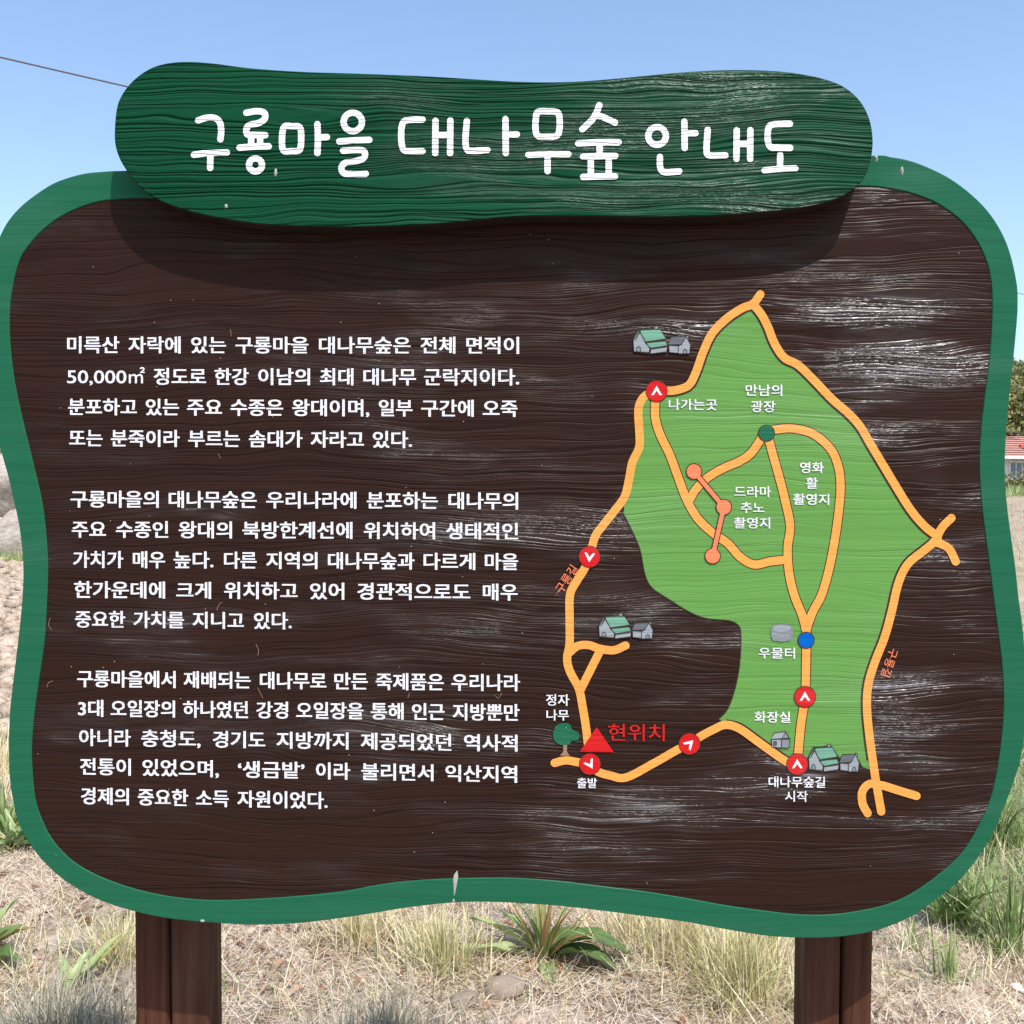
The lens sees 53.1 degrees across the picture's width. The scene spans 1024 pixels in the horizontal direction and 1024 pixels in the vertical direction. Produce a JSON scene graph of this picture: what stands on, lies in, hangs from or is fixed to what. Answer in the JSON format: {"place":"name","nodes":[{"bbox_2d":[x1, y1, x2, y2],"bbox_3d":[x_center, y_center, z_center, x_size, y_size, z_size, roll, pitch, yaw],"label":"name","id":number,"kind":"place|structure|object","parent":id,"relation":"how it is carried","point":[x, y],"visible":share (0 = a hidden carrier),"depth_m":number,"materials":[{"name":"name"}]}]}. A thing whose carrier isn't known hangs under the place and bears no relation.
{"place":"outdoors","nodes":[
{"label":"outdoors","id":0,"kind":"place"},
{"bbox_2d":[0,449,1023,1023],"bbox_3d":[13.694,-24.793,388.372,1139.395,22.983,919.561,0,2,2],"label":"ground","id":1,"kind":"structure","parent":0,"point":[606,1007],"depth_m":3.07,"materials":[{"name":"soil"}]},
{"bbox_2d":[0,721,9,780],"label":"grass tuft","id":2,"kind":"object","parent":1,"relation":"on","point":[5,749],"visible":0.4,"depth_m":5.09,"materials":[{"name":"beige plant"}]},
{"bbox_2d":[0,454,22,556],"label":"boulder bank","id":3,"kind":"object","parent":1,"relation":"on","point":[10,536],"visible":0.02,"depth_m":17.66,"materials":[{"name":"stone"}]},
{"bbox_2d":[0,781,27,845],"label":"grass tuft","id":4,"kind":"object","parent":1,"relation":"on","point":[10,810],"visible":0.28,"depth_m":4.13,"materials":[{"name":"green plant"}]},
{"bbox_2d":[0,808,29,853],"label":"weed","id":5,"kind":"object","parent":1,"relation":"on","point":[11,835],"visible":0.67,"depth_m":3.99,"materials":[{"name":"green plant"}]},
{"bbox_2d":[0,897,35,961],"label":"dock plant","id":6,"kind":"object","parent":1,"relation":"on","point":[7,931],"visible":0.97,"depth_m":3.14,"materials":[{"name":"green plant"}]},
{"bbox_2d":[64,940,98,957],"bbox_3d":[-1.357,1.380,3.224,0.107,0.054,0.083,1,2,18],"label":"stone","id":7,"kind":"object","parent":1,"relation":"on","point":[80,943],"visible":0.46,"depth_m":3.21,"materials":[{"name":"beige stone"}]},
{"bbox_2d":[32,906,135,989],"bbox_3d":[-1.210,1.330,3.173,0.515,0.225,0.570,0,2,2],"label":"grass tuft","id":8,"kind":"object","parent":1,"relation":"on","point":[116,949],"visible":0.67,"depth_m":3.16,"materials":[{"name":"beige plant"}]},
{"bbox_2d":[81,985,102,1000],"bbox_3d":[-1.205,1.385,2.937,0.061,0.042,0.086,0,2,-14],"label":"stone","id":9,"kind":"object","parent":1,"relation":"on","point":[93,992],"visible":0.27,"depth_m":2.93,"materials":[{"name":"grey stone"}]},
{"bbox_2d":[60,925,134,989],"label":"weed","id":10,"kind":"object","parent":1,"relation":"on","point":[83,958],"visible":0.76,"depth_m":3.06,"materials":[{"name":"green plant"}]},
{"bbox_2d":[0,961,269,1023],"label":"grass tuft","id":11,"kind":"object","parent":1,"relation":"on","point":[111,1020],"visible":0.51,"depth_m":2.65,"materials":[{"name":"beige plant"}]},
{"bbox_2d":[0,927,285,1023],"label":"grass tuft","id":12,"kind":"object","parent":1,"relation":"on","point":[53,1015],"visible":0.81,"depth_m":2.71,"materials":[{"name":"beige plant"}]},
{"bbox_2d":[275,904,474,995],"bbox_3d":[-0.451,1.313,3.249,0.709,0.244,0.801,-1,2,-20],"label":"grass tuft","id":13,"kind":"object","parent":1,"relation":"on","point":[357,925],"visible":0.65,"depth_m":3.26,"materials":[{"name":"beige plant"}]},
{"bbox_2d":[267,960,509,1023],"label":"grass tuft","id":14,"kind":"object","parent":1,"relation":"on","point":[387,1017],"visible":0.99,"depth_m":2.66,"materials":[{"name":"beige plant"}]},
{"bbox_2d":[325,902,553,1008],"bbox_3d":[-0.228,1.296,3.108,0.759,0.265,0.681,0,2,2],"label":"grass tuft","id":15,"kind":"object","parent":1,"relation":"on","point":[442,949],"visible":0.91,"depth_m":3.08,"materials":[{"name":"beige plant"}]},
{"bbox_2d":[450,990,478,1010],"bbox_3d":[-0.132,1.372,2.875,0.090,0.051,0.073,-1,2,-25],"label":"stone","id":16,"kind":"object","parent":1,"relation":"on","point":[456,996],"visible":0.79,"depth_m":2.85,"materials":[{"name":"stone"}]},
{"bbox_2d":[482,974,524,1000],"bbox_3d":[-0.026,1.372,2.947,0.130,0.067,0.102,1,2,10],"label":"stone","id":17,"kind":"object","parent":1,"relation":"on","point":[499,988],"visible":0.89,"depth_m":2.92,"materials":[{"name":"stone"}]},
{"bbox_2d":[0,761,1019,1023],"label":"dead leaves","id":18,"kind":"object","parent":1,"relation":"on","point":[278,963],"visible":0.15,"depth_m":3.05,"materials":[{"name":"brown plant"}]},
{"bbox_2d":[0,62,1023,1023],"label":"information sign","id":19,"kind":"object","parent":1,"relation":"on","point":[426,490],"visible":1,"depth_m":1.50,"materials":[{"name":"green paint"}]},
{"bbox_2d":[0,557,1023,1023],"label":"soil clods","id":20,"kind":"object","parent":1,"relation":"on","point":[12,571],"visible":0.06,"depth_m":3.79,"materials":[{"name":"beige soil"}]},
{"bbox_2d":[458,902,633,984],"bbox_3d":[0.097,1.279,3.118,0.393,0.294,0.432,-2,3,-40],"label":"dock plant","id":21,"kind":"object","parent":1,"relation":"on","point":[559,937],"visible":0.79,"depth_m":3.12,"materials":[{"name":"green plant"}]},
{"bbox_2d":[516,906,696,995],"bbox_3d":[0.376,1.300,3.259,0.641,0.216,0.661,-1,2,-21],"label":"grass tuft","id":22,"kind":"object","parent":1,"relation":"on","point":[621,920],"visible":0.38,"depth_m":3.25,"materials":[{"name":"beige plant"}]},
{"bbox_2d":[561,908,793,1013],"bbox_3d":[0.505,1.270,3.186,0.818,0.278,0.926,0,2,2],"label":"grass tuft","id":23,"kind":"object","parent":1,"relation":"on","point":[675,935],"visible":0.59,"depth_m":3.10,"materials":[{"name":"beige plant"}]},
{"bbox_2d":[696,931,794,984],"bbox_3d":[0.816,1.295,3.217,0.691,0.252,0.584,-1,2,-23],"label":"grass tuft","id":24,"kind":"object","parent":1,"relation":"on","point":[770,938],"visible":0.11,"depth_m":3.20,"materials":[{"name":"beige plant"}]},
{"bbox_2d":[613,916,895,1023],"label":"grass tuft","id":25,"kind":"object","parent":1,"relation":"on","point":[744,973],"visible":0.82,"depth_m":2.91,"materials":[{"name":"beige plant"}]},
{"bbox_2d":[876,914,963,954],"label":"grass tuft","id":26,"kind":"object","parent":1,"relation":"on","point":[911,936],"visible":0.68,"depth_m":3.18,"materials":[{"name":"green plant"}]},
{"bbox_2d":[880,908,990,987],"bbox_3d":[1.273,1.289,3.000,0.363,0.222,0.265,-2,3,-44],"label":"grass tuft","id":27,"kind":"object","parent":1,"relation":"on","point":[949,963],"visible":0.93,"depth_m":2.97,"materials":[{"name":"green plant"}]},
{"bbox_2d":[922,880,996,926],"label":"weed","id":28,"kind":"object","parent":1,"relation":"on","point":[943,907],"visible":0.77,"depth_m":3.35,"materials":[{"name":"green plant"}]},
{"bbox_2d":[912,857,1023,957],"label":"grass tuft","id":29,"kind":"object","parent":1,"relation":"on","point":[973,902],"visible":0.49,"depth_m":3.37,"materials":[{"name":"green plant"}]},
{"bbox_2d":[922,857,1023,969],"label":"grass tuft","id":30,"kind":"object","parent":1,"relation":"on","point":[1010,923],"visible":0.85,"depth_m":3.24,"materials":[{"name":"green plant"}]},
{"bbox_2d":[986,771,1023,863],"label":"grass tuft","id":31,"kind":"object","parent":1,"relation":"on","point":[1007,824],"visible":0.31,"depth_m":4.14,"materials":[{"name":"green plant"}]},
{"bbox_2d":[1007,405,1013,418],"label":"tree","id":32,"kind":"object","parent":1,"relation":"on","point":[1009,416],"depth_m":103.15,"materials":[{"name":"green plant"}]},
{"bbox_2d":[1005,472,1023,489],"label":"shrub","id":33,"kind":"object","parent":1,"relation":"on","point":[1009,482],"visible":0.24,"depth_m":78.14,"materials":[{"name":"green plant"}]},
{"bbox_2d":[1008,385,1020,414],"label":"tree","id":34,"kind":"object","parent":1,"relation":"on","point":[1012,398],"visible":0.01,"depth_m":104.49,"materials":[{"name":"green plant"}]},
{"bbox_2d":[1005,462,1023,489],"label":"shrub","id":35,"kind":"object","parent":1,"relation":"on","point":[1019,479],"visible":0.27,"depth_m":78.74,"materials":[{"name":"green plant"}]},
{"bbox_2d":[1010,377,1018,396],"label":"tree","id":36,"kind":"object","parent":1,"relation":"on","point":[1014,385],"depth_m":142.50,"materials":[{"name":"green plant"}]},
{"bbox_2d":[1006,384,1023,435],"bbox_3d":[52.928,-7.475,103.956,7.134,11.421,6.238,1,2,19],"label":"tree","id":37,"kind":"object","parent":1,"relation":"on","point":[1019,409],"visible":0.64,"depth_m":103.10,"materials":[{"name":"green plant"}]},
{"bbox_2d":[1008,501,1023,622],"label":"field stubble","id":38,"kind":"object","parent":1,"relation":"on","point":[1012,515],"visible":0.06,"depth_m":27.86,"materials":[{"name":"beige plant"}]},
{"bbox_2d":[1010,982,1023,992],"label":"stone","id":39,"kind":"object","parent":1,"relation":"on","point":[1018,989],"visible":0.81,"depth_m":2.96,"materials":[{"name":"white stone"}]},
{"bbox_2d":[1011,375,1023,388],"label":"tree","id":40,"kind":"object","parent":1,"relation":"on","point":[1016,378],"visible":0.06,"depth_m":158.03,"materials":[{"name":"green plant"}]},
{"bbox_2d":[1011,364,1023,379],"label":"tree","id":41,"kind":"object","parent":1,"relation":"on","point":[1020,370],"visible":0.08,"depth_m":163.60,"materials":[{"name":"green plant"}]},
{"bbox_2d":[1012,361,1023,380],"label":"tree","id":42,"kind":"object","parent":1,"relation":"on","point":[1014,362],"visible":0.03,"depth_m":162.20,"materials":[{"name":"green plant"}]},
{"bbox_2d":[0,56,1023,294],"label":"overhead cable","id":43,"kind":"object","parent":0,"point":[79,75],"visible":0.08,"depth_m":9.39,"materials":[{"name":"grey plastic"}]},
{"bbox_2d":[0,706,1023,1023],"bbox_3d":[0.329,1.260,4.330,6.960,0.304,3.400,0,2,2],"label":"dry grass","id":44,"kind":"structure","parent":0,"point":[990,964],"depth_m":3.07,"materials":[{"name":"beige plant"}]},
{"bbox_2d":[0,721,1023,1023],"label":"green grass","id":45,"kind":"structure","parent":0,"point":[986,851],"depth_m":3.68,"materials":[{"name":"green plant"}]},
{"bbox_2d":[0,482,1023,561],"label":"field edge grass","id":46,"kind":"structure","parent":0,"point":[1017,490],"depth_m":63.27,"materials":[{"name":"green plant"}]},
{"bbox_2d":[0,0,1023,362],"label":"sky","id":47,"kind":"structure","parent":0,"point":[939,84],"materials":[{"name":"blue"}]},
{"bbox_2d":[1005,436,1023,481],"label":"house","id":48,"kind":"structure","parent":0,"point":[1014,452],"depth_m":87.93,"materials":[{"name":"tile"}]},
{"bbox_2d":[1009,461,1023,478],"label":"window","id":49,"kind":"structure","parent":48,"relation":"in","point":[1013,465],"depth_m":87.84,"materials":[{"name":"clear glass"}]}
]}

